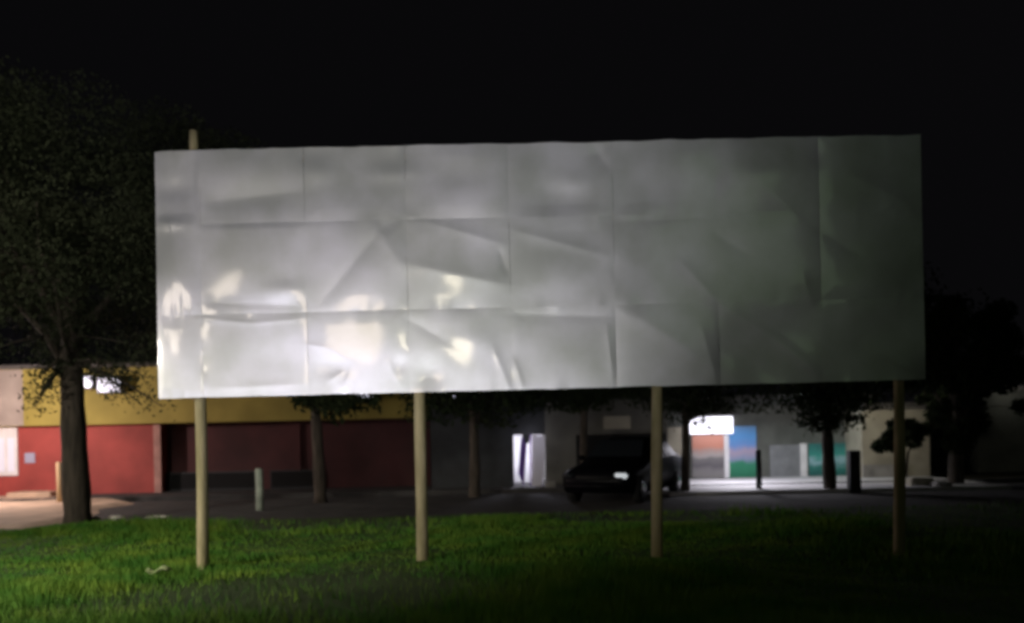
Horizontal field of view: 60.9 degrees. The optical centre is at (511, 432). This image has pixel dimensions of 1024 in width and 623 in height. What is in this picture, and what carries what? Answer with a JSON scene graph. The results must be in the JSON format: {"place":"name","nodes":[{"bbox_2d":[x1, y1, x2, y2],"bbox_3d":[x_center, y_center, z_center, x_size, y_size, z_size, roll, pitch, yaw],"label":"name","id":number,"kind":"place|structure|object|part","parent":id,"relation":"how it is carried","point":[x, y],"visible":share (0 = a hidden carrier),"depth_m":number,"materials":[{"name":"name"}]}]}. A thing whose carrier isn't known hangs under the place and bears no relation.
{"place":"outdoors","nodes":[
{"label":"outdoors","id":0,"kind":"place"},
{"bbox_2d":[0,496,56,498],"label":"forecourt","id":1,"kind":"structure","parent":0,"point":[3,497],"depth_m":24.43,"materials":[{"name":"beige concrete"}]},
{"bbox_2d":[7,490,56,496],"bbox_3d":[-13.707,1.787,25.140,1.250,0.200,0.880,-1,0,0],"label":"concrete step","id":2,"kind":"object","parent":1,"relation":"on","point":[47,493],"visible":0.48,"depth_m":24.70,"materials":[{"name":"beige concrete"}]},
{"bbox_2d":[0,498,133,528],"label":"sandy path","id":3,"kind":"structure","parent":0,"point":[20,514],"depth_m":19.61,"materials":[{"name":"beige sand"}]},
{"bbox_2d":[52,482,562,497],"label":"pavement","id":4,"kind":"structure","parent":0,"point":[344,489],"depth_m":24.88,"materials":[{"name":"concrete"}]},
{"bbox_2d":[0,362,431,495],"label":"red building","id":5,"kind":"structure","parent":4,"relation":"on","point":[130,450],"depth_m":25.60,"materials":[{"name":"paint"}]},
{"bbox_2d":[0,426,18,475],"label":"window","id":6,"kind":"structure","parent":5,"relation":"in","point":[5,432],"depth_m":25.54,"materials":[{"name":"white glass"}]},
{"bbox_2d":[84,376,95,388],"bbox_3d":[-12.328,-1.556,24.973,0.763,0.607,0.286,-1,0,0],"label":"light box","id":7,"kind":"object","parent":5,"relation":"attached to","point":[88,384],"visible":0.19,"depth_m":24.83,"materials":[{"name":"paint"}]},
{"bbox_2d":[96,372,122,393],"bbox_3d":[-11.500,-1.482,24.973,0.698,0.691,0.286,-1,0,0],"label":"light box","id":8,"kind":"object","parent":5,"relation":"attached to","point":[100,388],"visible":0.38,"depth_m":24.83,"materials":[{"name":"paint"}]},
{"bbox_2d":[166,471,255,490],"bbox_3d":[-9.064,1.436,26.063,2.801,0.548,0.167,-1,0,0],"label":"low window","id":9,"kind":"structure","parent":5,"relation":"in","point":[222,480],"depth_m":25.98,"materials":[{"name":"glass"}]},
{"bbox_2d":[270,470,313,488],"bbox_3d":[-6.499,1.382,26.063,1.426,0.548,0.167,-1,0,0],"label":"low window","id":10,"kind":"structure","parent":5,"relation":"in","point":[279,479],"depth_m":25.98,"materials":[{"name":"glass"}]},
{"bbox_2d":[429,394,669,488],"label":"grey building","id":11,"kind":"structure","parent":4,"relation":"on","point":[539,448],"depth_m":24.70,"materials":[{"name":"paint"}]},
{"bbox_2d":[532,436,544,485],"bbox_3d":[0.758,0.806,24.840,0.392,1.454,0.040,-1,0,0],"label":"door","id":12,"kind":"structure","parent":11,"relation":"in","point":[538,442],"depth_m":24.82,"materials":[{"name":"white fabric"}]},
{"bbox_2d":[603,416,630,428],"bbox_3d":[2.972,-0.297,24.678,0.757,0.362,0.037,-1,0,0],"label":"window","id":13,"kind":"structure","parent":11,"relation":"in","point":[610,422],"depth_m":24.66,"materials":[{"name":"grey glass"}]},
{"bbox_2d":[0,496,1023,622],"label":"grass field","id":14,"kind":"structure","parent":0,"point":[377,594],"depth_m":9.48,"materials":[{"name":"green plant"}]},
{"bbox_2d":[0,55,267,523],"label":"tree","id":15,"kind":"object","parent":14,"relation":"on","point":[65,251],"visible":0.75,"depth_m":16.29,"materials":[{"name":"green plant"}]},
{"bbox_2d":[146,565,172,574],"bbox_3d":[-4.008,1.553,9.900,0.261,0.101,0.162,-1,0,0],"label":"paper scrap","id":16,"kind":"object","parent":14,"relation":"on","point":[163,567],"visible":0.95,"depth_m":9.88,"materials":[{"name":"white paper"}]},
{"bbox_2d":[154,130,925,569],"bbox_3d":[0.350,-0.899,10.394,9.056,5.611,0.271,-1,0,0],"label":"billboard","id":17,"kind":"object","parent":14,"relation":"on","point":[368,256],"visible":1,"depth_m":10.29},
{"bbox_2d":[0,0,1023,402],"label":"sky","id":18,"kind":"structure","parent":0,"point":[283,73],"materials":[{"name":"black"}]},
{"bbox_2d":[545,481,555,487],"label":"concrete block","id":19,"kind":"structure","parent":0,"point":[550,484],"depth_m":23.90,"materials":[{"name":"grey concrete"}]},
{"bbox_2d":[94,483,1023,521],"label":"road","id":20,"kind":"structure","parent":0,"point":[393,506],"depth_m":19.64,"materials":[{"name":"grey asphalt"}]},
{"bbox_2d":[92,516,101,520],"bbox_3d":[-8.482,1.742,17.706,0.277,0.132,0.186,-1,0,0],"label":"stone","id":21,"kind":"object","parent":20,"relation":"on","point":[95,518],"visible":0.5,"depth_m":17.65,"materials":[{"name":"grey stone"}]},
{"bbox_2d":[108,515,123,520],"bbox_3d":[-8.109,1.734,17.807,0.263,0.118,0.212,-1,0,29],"label":"stone","id":22,"kind":"object","parent":20,"relation":"on","point":[115,516],"visible":0.69,"depth_m":17.74,"materials":[{"name":"grey stone"}]},
{"bbox_2d":[144,515,167,518],"bbox_3d":[-7.295,1.732,17.900,0.488,0.082,0.201,-1,0,0],"label":"stone","id":23,"kind":"object","parent":20,"relation":"on","point":[161,516],"visible":0.43,"depth_m":17.85,"materials":[{"name":"grey stone"}]},
{"bbox_2d":[255,468,263,510],"bbox_3d":[-5.678,1.309,19.600,0.182,1.024,0.176,-1,0,0],"label":"painted post","id":24,"kind":"object","parent":20,"relation":"on","point":[259,490],"visible":0.85,"depth_m":19.53,"materials":[{"name":"white paint"}]},
{"bbox_2d":[562,436,680,502],"bbox_3d":[2.721,0.821,20.873,2.080,1.476,4.180,-1,0,28],"label":"parked car","id":25,"kind":"object","parent":20,"relation":"on","point":[616,465],"visible":0.9,"depth_m":19.70,"materials":[{"name":"black paint"}]},
{"bbox_3d":[3.780,0.378,21.251,0.211,0.405,0.890,-1,0,28],"label":"side window","id":26,"kind":"part","parent":25,"relation":"part of","materials":[{"name":"grey glass"}]},
{"bbox_2d":[662,476,1011,495],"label":"plaza","id":27,"kind":"structure","parent":0,"point":[787,488],"depth_m":21.86,"materials":[{"name":"grey concrete"}]},
{"bbox_2d":[565,294,776,490],"bbox_3d":[3.785,-1.257,21.552,5.785,5.962,5.963,-1,0,0],"label":"tree","id":28,"kind":"object","parent":27,"relation":"on","point":[685,395],"visible":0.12,"depth_m":21.30,"materials":[{"name":"green plant"}]},
{"bbox_2d":[755,450,761,488],"bbox_3d":[6.198,0.998,21.900,0.152,1.148,0.145,-1,0,0],"label":"metal post","id":29,"kind":"object","parent":27,"relation":"on","point":[758,471],"visible":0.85,"depth_m":21.84,"materials":[{"name":"metal"}]},
{"bbox_2d":[667,394,871,478],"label":"mural building","id":30,"kind":"structure","parent":27,"relation":"on","point":[731,445],"depth_m":26.86,"materials":[{"name":"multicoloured paint"}]},
{"bbox_2d":[846,450,860,492],"bbox_3d":[8.313,0.975,21.200,0.260,1.102,0.260,-1,0,0],"label":"bollard","id":31,"kind":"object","parent":27,"relation":"on","point":[853,460],"depth_m":21.07,"materials":[{"name":"paint"}]},
{"bbox_2d":[711,259,1012,488],"bbox_3d":[7.829,-1.577,21.568,7.463,6.441,7.623,-1,0,0],"label":"tree","id":32,"kind":"object","parent":27,"relation":"on","point":[821,398],"visible":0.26,"depth_m":20.34,"materials":[{"name":"green plant"}]},
{"bbox_2d":[845,402,931,477],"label":"beige house","id":33,"kind":"structure","parent":27,"relation":"on","point":[874,464],"depth_m":25.60,"materials":[{"name":"paint"}]},
{"bbox_2d":[869,417,934,476],"bbox_3d":[10.093,0.529,22.167,1.706,1.936,1.281,-1,0,0],"label":"shrub","id":34,"kind":"object","parent":27,"relation":"on","point":[917,432],"visible":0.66,"depth_m":22.18,"materials":[{"name":"green plant"}]},
{"bbox_2d":[906,477,933,485],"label":"concrete block","id":35,"kind":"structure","parent":27,"relation":"on","point":[918,481],"depth_m":21.70,"materials":[{"name":"beige paint"}]},
{"bbox_2d":[930,481,951,485],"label":"concrete block","id":36,"kind":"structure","parent":27,"relation":"on","point":[939,483],"depth_m":21.34,"materials":[{"name":"grey concrete"}]},
{"bbox_2d":[904,293,1023,483],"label":"tree","id":37,"kind":"object","parent":27,"relation":"on","point":[957,411],"visible":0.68,"depth_m":21.75,"materials":[{"name":"green plant"}]},
{"bbox_2d":[930,469,1023,478],"bbox_3d":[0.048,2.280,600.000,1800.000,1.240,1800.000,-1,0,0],"label":"ground","id":38,"kind":"structure","parent":0,"point":[939,473],"depth_m":27.95,"materials":[{"name":"grey concrete"}]},
{"bbox_2d":[56,462,61,501],"bbox_3d":[-11.716,1.350,22.600,0.192,1.193,0.187,-1,0,0],"label":"timber post","id":39,"kind":"object","parent":38,"relation":"on","point":[58,478],"visible":0.53,"depth_m":22.52,"materials":[{"name":"beige wood"}]},
{"bbox_2d":[287,306,381,502],"bbox_3d":[-5.119,-1.180,21.538,4.690,6.178,4.380,-1,0,-34],"label":"tree","id":40,"kind":"object","parent":38,"relation":"on","point":[317,405],"visible":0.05,"depth_m":21.13,"materials":[{"name":"green plant"}]},
{"bbox_2d":[389,282,576,496],"bbox_3d":[-1.197,-1.088,22.267,6.025,5.841,5.506,-1,0,-40],"label":"tree","id":41,"kind":"object","parent":38,"relation":"on","point":[472,402],"visible":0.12,"depth_m":21.72,"materials":[{"name":"green plant"}]},
{"bbox_2d":[0,478,1023,500],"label":"kerb","id":42,"kind":"structure","parent":38,"relation":"on","point":[407,493],"depth_m":23.40,"materials":[{"name":"concrete"}]},
{"bbox_2d":[486,360,677,463],"bbox_3d":[2.006,-1.097,22.900,6.254,5.714,6.485,-1,0,0],"label":"tree","id":43,"kind":"object","parent":38,"relation":"on","point":[581,404],"visible":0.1,"depth_m":21.92,"materials":[{"name":"green plant"}]},
{"bbox_2d":[917,386,1023,472],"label":"grey house","id":44,"kind":"structure","parent":38,"relation":"on","point":[999,448],"depth_m":28.00,"materials":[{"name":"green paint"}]}
]}

